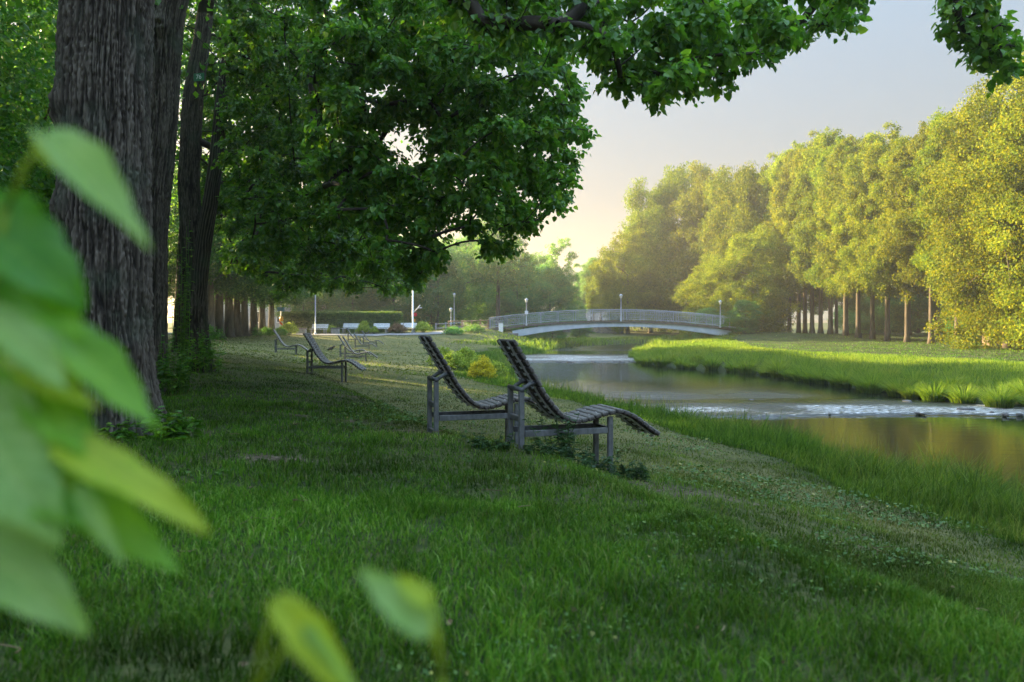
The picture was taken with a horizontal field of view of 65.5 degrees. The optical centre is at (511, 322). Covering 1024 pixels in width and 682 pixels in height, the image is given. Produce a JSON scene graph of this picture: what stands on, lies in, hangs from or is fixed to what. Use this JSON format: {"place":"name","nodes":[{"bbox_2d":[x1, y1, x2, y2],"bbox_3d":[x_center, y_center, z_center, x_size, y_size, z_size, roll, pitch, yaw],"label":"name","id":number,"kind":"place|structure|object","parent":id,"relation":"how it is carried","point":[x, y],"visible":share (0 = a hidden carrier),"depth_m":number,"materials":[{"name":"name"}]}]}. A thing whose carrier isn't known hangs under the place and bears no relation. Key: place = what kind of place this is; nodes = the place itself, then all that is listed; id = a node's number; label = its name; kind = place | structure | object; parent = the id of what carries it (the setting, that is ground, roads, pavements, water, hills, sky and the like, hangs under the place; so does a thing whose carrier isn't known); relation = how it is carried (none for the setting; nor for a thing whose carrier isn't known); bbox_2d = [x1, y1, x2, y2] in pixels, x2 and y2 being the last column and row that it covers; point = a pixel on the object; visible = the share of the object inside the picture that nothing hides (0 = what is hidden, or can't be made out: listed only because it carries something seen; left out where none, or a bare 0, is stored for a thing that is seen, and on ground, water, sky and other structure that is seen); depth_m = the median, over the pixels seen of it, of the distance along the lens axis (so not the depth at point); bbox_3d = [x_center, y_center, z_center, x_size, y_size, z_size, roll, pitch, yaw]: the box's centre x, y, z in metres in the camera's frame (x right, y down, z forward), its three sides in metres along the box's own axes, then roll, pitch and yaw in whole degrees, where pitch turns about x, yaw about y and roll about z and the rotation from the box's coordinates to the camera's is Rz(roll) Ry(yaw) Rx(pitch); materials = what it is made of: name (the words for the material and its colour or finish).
{"place":"outdoors","nodes":[
{"label":"outdoors","id":0,"kind":"place"},
{"bbox_2d":[299,328,489,335],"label":"path","id":1,"kind":"structure","parent":0,"point":[435,332],"depth_m":77.23,"materials":[{"name":"concrete"}]},
{"bbox_2d":[0,322,1023,681],"bbox_3d":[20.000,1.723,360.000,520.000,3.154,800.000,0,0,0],"label":"ground","id":2,"kind":"structure","parent":0,"point":[794,338],"depth_m":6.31,"materials":[{"name":"green plant"}]},
{"bbox_2d":[0,0,55,213],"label":"lime tree","id":3,"kind":"object","parent":2,"relation":"on","point":[13,96],"visible":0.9,"depth_m":15.91,"materials":[{"name":"green plant"}]},
{"bbox_2d":[0,0,178,249],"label":"lime tree","id":4,"kind":"object","parent":2,"relation":"on","point":[46,182],"visible":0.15,"depth_m":19.37,"materials":[{"name":"green plant"}]},
{"bbox_2d":[0,0,189,250],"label":"lime tree","id":5,"kind":"object","parent":2,"relation":"on","point":[48,103],"visible":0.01,"depth_m":24.56,"materials":[{"name":"green plant"}]},
{"bbox_2d":[0,127,210,635],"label":"lime shoot","id":6,"kind":"object","parent":2,"relation":"on","point":[91,484],"visible":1,"depth_m":0.60,"materials":[{"name":"green plant"}]},
{"bbox_2d":[98,418,155,440],"bbox_3d":[-3.629,1.046,7.544,0.518,0.242,0.386,0,0,0],"label":"lime shoot","id":7,"kind":"object","parent":2,"relation":"on","point":[125,433],"visible":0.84,"depth_m":7.48,"materials":[{"name":"green plant"}]},
{"bbox_2d":[140,406,206,441],"bbox_3d":[-3.275,0.985,7.789,0.625,0.366,0.546,0,0,0],"label":"lime shoot","id":8,"kind":"object","parent":2,"relation":"on","point":[180,426],"visible":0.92,"depth_m":7.70,"materials":[{"name":"green plant"}]},
{"bbox_2d":[156,333,199,394],"bbox_3d":[-5.285,0.650,12.461,0.733,0.996,0.661,0,0,29],"label":"lime shoot","id":9,"kind":"object","parent":2,"relation":"on","point":[165,381],"visible":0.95,"depth_m":12.41,"materials":[{"name":"green plant"}]},
{"bbox_2d":[168,220,194,389],"bbox_3d":[-5.575,-0.274,13.414,0.445,2.888,0.363,0,0,0],"label":"lime shoot","id":10,"kind":"object","parent":2,"relation":"on","point":[184,323],"visible":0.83,"depth_m":13.39,"materials":[{"name":"green plant"}]},
{"bbox_2d":[177,326,226,372],"bbox_3d":[-7.231,0.637,18.549,1.074,1.090,1.211,0,0,-26],"label":"lime shoot","id":11,"kind":"object","parent":2,"relation":"on","point":[204,351],"visible":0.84,"depth_m":18.45,"materials":[{"name":"green plant"}]},
{"bbox_2d":[169,167,260,338],"bbox_3d":[-19.589,-4.604,54.405,10.490,11.861,11.718,0,0,24],"label":"lime tree","id":12,"kind":"object","parent":2,"relation":"on","point":[219,315],"visible":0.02,"depth_m":53.75,"materials":[{"name":"green plant"}]},
{"bbox_2d":[168,169,274,300],"bbox_3d":[-21.008,-4.302,53.364,11.718,11.237,10.490,0,0,37],"label":"lime tree","id":13,"kind":"object","parent":2,"relation":"on","point":[173,291],"visible":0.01,"depth_m":52.54,"materials":[{"name":"green plant"}]},
{"bbox_2d":[168,154,275,339],"bbox_3d":[-19.376,-4.557,50.319,9.779,11.795,11.800,0,0,-5],"label":"lime tree","id":14,"kind":"object","parent":2,"relation":"on","point":[214,276],"visible":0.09,"depth_m":48.80,"materials":[{"name":"green plant"}]},
{"bbox_2d":[170,269,281,337],"bbox_3d":[-20.548,-4.532,57.426,9.779,11.683,11.800,0,0,12],"label":"lime tree","id":15,"kind":"object","parent":2,"relation":"on","point":[229,322],"visible":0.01,"depth_m":56.74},
{"bbox_2d":[0,0,464,371],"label":"lime tree","id":16,"kind":"object","parent":2,"relation":"on","point":[268,208],"visible":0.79,"depth_m":16.51,"materials":[{"name":"green plant"}]},
{"bbox_2d":[39,2,437,352],"bbox_3d":[-9.628,-6.487,29.997,14.947,16.174,14.990,0,0,0],"label":"lime tree","id":17,"kind":"object","parent":2,"relation":"on","point":[285,280],"visible":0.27,"depth_m":24.81,"materials":[{"name":"green plant"}]},
{"bbox_2d":[214,263,299,336],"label":"lime tree","id":18,"kind":"object","parent":2,"relation":"on","point":[237,317],"depth_m":61.03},
{"bbox_2d":[214,285,309,334],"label":"lime tree","id":19,"kind":"object","parent":2,"relation":"on","point":[253,317],"visible":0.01,"depth_m":68.78,"materials":[{"name":"plant"}]},
{"bbox_2d":[223,222,310,336],"bbox_3d":[-21.720,-4.421,65.501,11.800,11.572,9.779,0,0,-31],"label":"lime tree","id":20,"kind":"object","parent":2,"relation":"on","point":[244,320],"visible":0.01,"depth_m":64.75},
{"bbox_2d":[224,286,314,329],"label":"lime tree","id":21,"kind":"object","parent":2,"relation":"on","point":[262,320],"depth_m":74.90,"materials":[{"name":"plant"}]},
{"bbox_2d":[214,288,326,328],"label":"house","id":22,"kind":"structure","parent":2,"relation":"on","point":[277,320],"depth_m":103.99,"materials":[{"name":"white paint"}]},
{"bbox_2d":[257,289,309,329],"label":"lime tree","id":23,"kind":"object","parent":2,"relation":"on","point":[271,321],"visible":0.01,"depth_m":80.78,"materials":[{"name":"plant"}]},
{"bbox_2d":[273,329,307,353],"bbox_3d":[-10.938,1.121,39.345,1.680,1.528,0.568,0,0,-8],"label":"wave lounger","id":24,"kind":"object","parent":2,"relation":"on","point":[282,342],"visible":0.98,"depth_m":39.13,"materials":[{"name":"grey wood"}]},
{"bbox_2d":[274,288,323,318],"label":"tree","id":25,"kind":"object","parent":2,"relation":"on","point":[310,305],"visible":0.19,"depth_m":99.48,"materials":[{"name":"green plant"}]},
{"bbox_2d":[1,0,601,393],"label":"lime tree","id":26,"kind":"object","parent":2,"relation":"on","point":[434,78],"visible":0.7,"depth_m":11.19,"materials":[{"name":"green plant"}]},
{"bbox_2d":[252,593,353,681],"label":"lime shoot","id":27,"kind":"object","parent":2,"relation":"on","point":[305,632],"visible":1,"depth_m":0.54,"materials":[{"name":"green plant"}]},
{"bbox_2d":[303,333,365,381],"bbox_3d":[-4.941,1.059,22.200,1.680,1.528,0.568,0,0,4],"label":"wave lounger","id":28,"kind":"object","parent":2,"relation":"on","point":[316,350],"visible":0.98,"depth_m":22.03,"materials":[{"name":"grey wood"}]},
{"bbox_2d":[282,311,402,332],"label":"clipped hedge","id":29,"kind":"object","parent":2,"relation":"on","point":[306,319],"visible":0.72,"depth_m":80.28,"materials":[{"name":"green plant"}]},
{"bbox_2d":[316,274,396,313],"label":"tree","id":30,"kind":"object","parent":2,"relation":"on","point":[332,303],"visible":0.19,"depth_m":96.40,"materials":[{"name":"green plant"}]},
{"bbox_2d":[342,336,377,361],"bbox_3d":[-7.238,1.427,37.945,1.680,1.528,0.568,0,0,-8],"label":"wave lounger","id":31,"kind":"object","parent":2,"relation":"on","point":[357,354],"visible":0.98,"depth_m":37.74,"materials":[{"name":"grey wood"}]},
{"bbox_2d":[346,235,437,330],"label":"tree","id":32,"kind":"object","parent":2,"relation":"on","point":[396,307],"visible":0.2,"depth_m":95.02,"materials":[{"name":"green plant"}]},
{"bbox_2d":[359,568,445,681],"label":"lime shoot","id":33,"kind":"object","parent":2,"relation":"on","point":[404,603],"visible":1,"depth_m":0.55,"materials":[{"name":"green plant"}]},
{"bbox_2d":[385,237,467,329],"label":"tree","id":34,"kind":"object","parent":2,"relation":"on","point":[428,296],"visible":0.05,"depth_m":100.71,"materials":[{"name":"green plant"}]},
{"bbox_2d":[407,242,471,330],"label":"tree","id":35,"kind":"object","parent":2,"relation":"on","point":[431,302],"visible":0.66,"depth_m":95.00,"materials":[{"name":"green plant"}]},
{"bbox_2d":[444,350,467,369],"bbox_3d":[-2.780,1.771,36.999,1.498,0.974,1.447,0,0,27],"label":"herb mound","id":36,"kind":"object","parent":2,"relation":"on","point":[454,360],"visible":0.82,"depth_m":36.74,"materials":[{"name":"green plant"}]},
{"bbox_2d":[454,346,476,367],"bbox_3d":[-2.281,1.765,39.483,1.572,1.180,1.542,0,0,22],"label":"herb mound","id":37,"kind":"object","parent":2,"relation":"on","point":[468,355],"visible":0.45,"depth_m":39.33,"materials":[{"name":"green plant"}]},
{"bbox_2d":[427,233,504,328],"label":"tree","id":38,"kind":"object","parent":2,"relation":"on","point":[471,313],"visible":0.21,"depth_m":102.37,"materials":[{"name":"green plant"}]},
{"bbox_2d":[467,355,497,378],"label":"flowering shrub","id":39,"kind":"object","parent":2,"relation":"on","point":[482,367],"visible":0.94,"depth_m":32.26,"materials":[{"name":"yellow plant"}]},
{"bbox_2d":[451,254,516,327],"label":"tree","id":40,"kind":"object","parent":2,"relation":"on","point":[490,315],"visible":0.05,"depth_m":110.51,"materials":[{"name":"green plant"}]},
{"bbox_2d":[459,429,514,450],"bbox_3d":[-0.233,1.185,7.914,0.629,0.219,0.315,0,0,45],"label":"weed","id":41,"kind":"object","parent":2,"relation":"on","point":[484,443],"visible":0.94,"depth_m":7.89,"materials":[{"name":"green plant"}]},
{"bbox_2d":[418,335,560,444],"bbox_3d":[-0.269,0.918,9.600,1.680,1.528,0.568,0,0,-18],"label":"wave lounger","id":42,"kind":"object","parent":2,"relation":"on","point":[447,375],"visible":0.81,"depth_m":9.39,"materials":[{"name":"grey wood"}]},
{"bbox_2d":[455,218,541,327],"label":"tall tree","id":43,"kind":"object","parent":2,"relation":"on","point":[481,268],"visible":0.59,"depth_m":92.15,"materials":[{"name":"green plant"}]},
{"bbox_2d":[492,359,509,376],"bbox_3d":[-0.686,2.223,37.553,1.254,0.999,1.257,0,0,30],"label":"herb mound","id":44,"kind":"object","parent":2,"relation":"on","point":[500,366],"visible":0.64,"depth_m":37.29,"materials":[{"name":"green plant"}]},
{"bbox_2d":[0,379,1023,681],"bbox_3d":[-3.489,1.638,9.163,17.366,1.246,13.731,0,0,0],"label":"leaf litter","id":45,"kind":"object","parent":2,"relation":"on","point":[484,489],"visible":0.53,"depth_m":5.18,"materials":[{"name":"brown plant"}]},
{"bbox_2d":[500,260,543,331],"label":"tree","id":46,"kind":"object","parent":2,"relation":"on","point":[508,302],"visible":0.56,"depth_m":108.70,"materials":[{"name":"green plant"}]},
{"bbox_2d":[515,314,543,338],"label":"bush","id":47,"kind":"object","parent":2,"relation":"on","point":[535,335],"visible":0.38,"depth_m":87.31,"materials":[{"name":"green plant"}]},
{"bbox_2d":[47,0,1023,438],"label":"lime tree","id":48,"kind":"object","parent":2,"relation":"on","point":[103,78],"visible":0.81,"depth_m":7.68,"materials":[{"name":"green plant"}]},
{"bbox_2d":[503,251,569,324],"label":"tree","id":49,"kind":"object","parent":2,"relation":"on","point":[541,261],"visible":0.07,"depth_m":116.86,"materials":[{"name":"green plant"}]},
{"bbox_2d":[523,437,564,457],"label":"weed","id":50,"kind":"object","parent":2,"relation":"on","point":[544,448],"visible":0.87,"depth_m":7.86,"materials":[{"name":"green plant"}]},
{"bbox_2d":[518,262,584,331],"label":"tree","id":51,"kind":"object","parent":2,"relation":"on","point":[541,283],"visible":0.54,"depth_m":110.35,"materials":[{"name":"green plant"}]},
{"bbox_2d":[523,409,580,461],"bbox_3d":[0.463,1.149,8.012,0.564,0.524,0.524,0,0,37],"label":"nettle","id":52,"kind":"object","parent":2,"relation":"on","point":[566,448],"visible":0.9,"depth_m":8.03,"materials":[{"name":"green plant"}]},
{"bbox_2d":[539,312,566,338],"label":"bush","id":53,"kind":"object","parent":2,"relation":"on","point":[559,333],"visible":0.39,"depth_m":91.36,"materials":[{"name":"green plant"}]},
{"bbox_2d":[544,237,581,314],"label":"wispy tree","id":54,"kind":"object","parent":2,"relation":"on","point":[571,255],"visible":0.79,"depth_m":111.32,"materials":[{"name":"green plant"}]},
{"bbox_2d":[562,282,587,320],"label":"tree","id":55,"kind":"object","parent":2,"relation":"on","point":[576,285],"visible":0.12,"depth_m":125.00,"materials":[{"name":"green plant"}]},
{"bbox_2d":[497,339,659,471],"bbox_3d":[0.700,0.937,8.450,1.680,1.528,0.568,0,0,-18],"label":"wave lounger","id":56,"kind":"object","parent":2,"relation":"on","point":[524,372],"visible":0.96,"depth_m":8.29,"materials":[{"name":"grey wood"}]},
{"bbox_2d":[569,315,595,337],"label":"bush","id":57,"kind":"object","parent":2,"relation":"on","point":[577,332],"visible":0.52,"depth_m":99.53,"materials":[{"name":"green plant"}]},
{"bbox_2d":[576,257,597,320],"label":"broadleaf tree","id":58,"kind":"object","parent":2,"relation":"on","point":[585,273],"visible":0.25,"depth_m":149.14,"materials":[{"name":"green plant"}]},
{"bbox_2d":[552,324,622,333],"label":"retaining wall","id":59,"kind":"structure","parent":2,"relation":"on","point":[602,329],"depth_m":111.23,"materials":[{"name":"stone"}]},
{"bbox_2d":[566,446,620,476],"bbox_3d":[0.815,1.407,7.990,0.634,0.242,0.667,0,0,0],"label":"weed","id":60,"kind":"object","parent":2,"relation":"on","point":[589,461],"visible":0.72,"depth_m":7.95,"materials":[{"name":"green plant"}]},
{"bbox_2d":[582,260,605,319],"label":"broadleaf tree","id":61,"kind":"object","parent":2,"relation":"on","point":[587,296],"visible":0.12,"depth_m":131.42,"materials":[{"name":"green plant"}]},
{"bbox_2d":[445,329,743,350],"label":"meadow grass","id":62,"kind":"structure","parent":2,"relation":"on","point":[540,341],"depth_m":81.37,"materials":[{"name":"green plant"}]},
{"bbox_2d":[168,399,1023,681],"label":"clover","id":63,"kind":"object","parent":2,"relation":"on","point":[731,489],"visible":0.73,"depth_m":8.16,"materials":[{"name":"green plant"}]},
{"bbox_2d":[588,257,622,319],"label":"lime tree","id":64,"kind":"object","parent":2,"relation":"on","point":[596,297],"visible":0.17,"depth_m":123.51,"materials":[{"name":"green plant"}]},
{"bbox_2d":[489,309,743,335],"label":"footbridge","id":65,"kind":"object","parent":2,"relation":"on","point":[708,328],"visible":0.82,"depth_m":82.78,"materials":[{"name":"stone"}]},
{"bbox_2d":[588,227,670,333],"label":"broadleaf tree","id":66,"kind":"object","parent":2,"relation":"on","point":[610,284],"visible":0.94,"depth_m":110.00,"materials":[{"name":"green plant"}]},
{"bbox_2d":[618,460,650,480],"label":"weed","id":67,"kind":"object","parent":2,"relation":"on","point":[641,472],"visible":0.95,"depth_m":7.99,"materials":[{"name":"green plant"}]},
{"bbox_2d":[614,177,698,332],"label":"broadleaf tree","id":68,"kind":"object","parent":2,"relation":"on","point":[644,220],"visible":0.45,"depth_m":113.34,"materials":[{"name":"green plant"}]},
{"bbox_2d":[634,159,718,332],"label":"broadleaf tree","id":69,"kind":"object","parent":2,"relation":"on","point":[673,182],"visible":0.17,"depth_m":114.90,"materials":[{"name":"green plant"}]},
{"bbox_2d":[656,160,733,322],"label":"broadleaf tree","id":70,"kind":"object","parent":2,"relation":"on","point":[680,270],"visible":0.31,"depth_m":108.86,"materials":[{"name":"green plant"}]},
{"bbox_2d":[691,307,726,338],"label":"bush","id":71,"kind":"object","parent":2,"relation":"on","point":[708,310],"visible":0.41,"depth_m":87.38,"materials":[{"name":"green plant"}]},
{"bbox_2d":[671,254,762,338],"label":"broadleaf tree","id":72,"kind":"object","parent":2,"relation":"on","point":[707,280],"visible":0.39,"depth_m":91.65,"materials":[{"name":"green plant"}]},
{"bbox_2d":[688,166,764,336],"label":"broadleaf tree","id":73,"kind":"object","parent":2,"relation":"on","point":[711,194],"visible":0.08,"depth_m":103.06,"materials":[{"name":"green plant"}]},
{"bbox_2d":[718,300,762,333],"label":"bush","id":74,"kind":"object","parent":2,"relation":"on","point":[749,322],"visible":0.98,"depth_m":81.34,"materials":[{"name":"green plant"}]},
{"bbox_2d":[697,160,796,331],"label":"broadleaf tree","id":75,"kind":"object","parent":2,"relation":"on","point":[740,183],"visible":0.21,"depth_m":98.38,"materials":[{"name":"green plant"}]},
{"bbox_2d":[704,225,803,331],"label":"broadleaf tree","id":76,"kind":"object","parent":2,"relation":"on","point":[766,300],"visible":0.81,"depth_m":88.05,"materials":[{"name":"green plant"}]},
{"bbox_2d":[747,184,817,329],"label":"lime tree","id":77,"kind":"object","parent":2,"relation":"on","point":[759,210],"visible":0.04,"depth_m":98.97,"materials":[{"name":"green plant"}]},
{"bbox_2d":[744,140,827,332],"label":"lime tree","id":78,"kind":"object","parent":2,"relation":"on","point":[771,178],"visible":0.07,"depth_m":93.90,"materials":[{"name":"green plant"}]},
{"bbox_2d":[757,153,825,331],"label":"lime tree","id":79,"kind":"object","parent":2,"relation":"on","point":[816,293],"visible":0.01,"depth_m":96.63,"materials":[{"name":"green plant"}]},
{"bbox_2d":[758,148,825,332],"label":"lime tree","id":80,"kind":"object","parent":2,"relation":"on","point":[785,166],"visible":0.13,"depth_m":90.89,"materials":[{"name":"green plant"}]},
{"bbox_2d":[765,129,837,332],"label":"lime tree","id":81,"kind":"object","parent":2,"relation":"on","point":[781,211],"visible":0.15,"depth_m":88.24,"materials":[{"name":"green plant"}]},
{"bbox_2d":[776,143,842,333],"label":"lime tree","id":82,"kind":"object","parent":2,"relation":"on","point":[797,267],"visible":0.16,"depth_m":86.26,"materials":[{"name":"green plant"}]},
{"bbox_2d":[786,126,844,333],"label":"lime tree","id":83,"kind":"object","parent":2,"relation":"on","point":[814,153],"visible":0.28,"depth_m":83.27,"materials":[{"name":"green plant"}]},
{"bbox_2d":[627,331,1023,407],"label":"reed grass","id":84,"kind":"structure","parent":2,"relation":"on","point":[840,370],"depth_m":34.83,"materials":[{"name":"green plant"}]},
{"bbox_2d":[802,135,880,335],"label":"lime tree","id":85,"kind":"object","parent":2,"relation":"on","point":[817,269],"visible":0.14,"depth_m":80.15,"materials":[{"name":"green plant"}]},
{"bbox_2d":[807,294,878,333],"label":"lime tree","id":86,"kind":"object","parent":2,"relation":"on","point":[865,305],"visible":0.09,"depth_m":103.30,"materials":[{"name":"plant"}]},
{"bbox_2d":[806,130,885,337],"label":"lime tree","id":87,"kind":"object","parent":2,"relation":"on","point":[829,259],"visible":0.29,"depth_m":76.37,"materials":[{"name":"green plant"}]},
{"bbox_2d":[826,297,882,332],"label":"belt tree","id":88,"kind":"object","parent":2,"relation":"on","point":[840,321],"visible":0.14,"depth_m":114.02,"materials":[{"name":"green plant"}]},
{"bbox_2d":[820,131,903,338],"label":"lime tree","id":89,"kind":"object","parent":2,"relation":"on","point":[848,256],"visible":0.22,"depth_m":73.42,"materials":[{"name":"green plant"}]},
{"bbox_2d":[850,294,902,332],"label":"belt tree","id":90,"kind":"object","parent":2,"relation":"on","point":[865,328],"visible":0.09,"depth_m":109.50,"materials":[{"name":"green plant"}]},
{"bbox_2d":[831,120,923,340],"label":"lime tree","id":91,"kind":"object","parent":2,"relation":"on","point":[876,150],"visible":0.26,"depth_m":70.51,"materials":[{"name":"green plant"}]},
{"bbox_2d":[862,298,923,332],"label":"belt tree","id":92,"kind":"object","parent":2,"relation":"on","point":[880,326],"visible":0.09,"depth_m":107.07,"materials":[{"name":"green plant"}]},
{"bbox_2d":[850,135,936,341],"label":"lime tree","id":93,"kind":"object","parent":2,"relation":"on","point":[877,267],"visible":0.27,"depth_m":67.24,"materials":[{"name":"green plant"}]},
{"bbox_2d":[877,292,928,332],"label":"belt tree","id":94,"kind":"object","parent":2,"relation":"on","point":[899,310],"visible":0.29,"depth_m":96.83,"materials":[{"name":"green plant"}]},
{"bbox_2d":[872,121,966,343],"bbox_3d":[32.749,-7.102,63.514,9.184,18.269,7.744,0,0,-13],"label":"lime tree","id":95,"kind":"object","parent":2,"relation":"on","point":[894,223],"visible":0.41,"depth_m":63.32,"materials":[{"name":"green plant"}]},
{"bbox_2d":[902,106,1001,344],"bbox_3d":[33.595,-7.130,60.340,7.868,18.214,8.082,0,0,-21],"label":"lime tree","id":96,"kind":"object","parent":2,"relation":"on","point":[924,258],"visible":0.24,"depth_m":59.96,"materials":[{"name":"green plant"}]},
{"bbox_2d":[934,288,981,336],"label":"lime tree","id":97,"kind":"object","parent":2,"relation":"on","point":[935,311],"depth_m":77.40,"materials":[{"name":"green plant"}]},
{"bbox_2d":[914,70,1023,349],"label":"lime tree","id":98,"kind":"object","parent":2,"relation":"on","point":[961,290],"visible":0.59,"depth_m":52.28,"materials":[{"name":"green plant"}]},
{"bbox_2d":[950,50,1023,348],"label":"lime tree","id":99,"kind":"object","parent":2,"relation":"on","point":[1013,295],"visible":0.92,"depth_m":47.60,"materials":[{"name":"green plant"}]},
{"bbox_2d":[0,0,1023,322],"label":"sky","id":100,"kind":"structure","parent":0,"point":[895,70],"materials":[{"name":"white"}]},
{"bbox_2d":[391,290,855,320],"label":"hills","id":101,"kind":"structure","parent":0,"point":[825,315],"depth_m":565.94,"materials":[{"name":"plant"}]},
{"bbox_2d":[453,344,1023,545],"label":"bank grass","id":102,"kind":"structure","parent":0,"point":[963,495],"depth_m":11.95,"materials":[{"name":"green plant"}]},
{"bbox_2d":[511,344,1023,492],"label":"river water","id":103,"kind":"structure","parent":0,"point":[996,434],"depth_m":25.34,"materials":[{"name":"grey liquid"}]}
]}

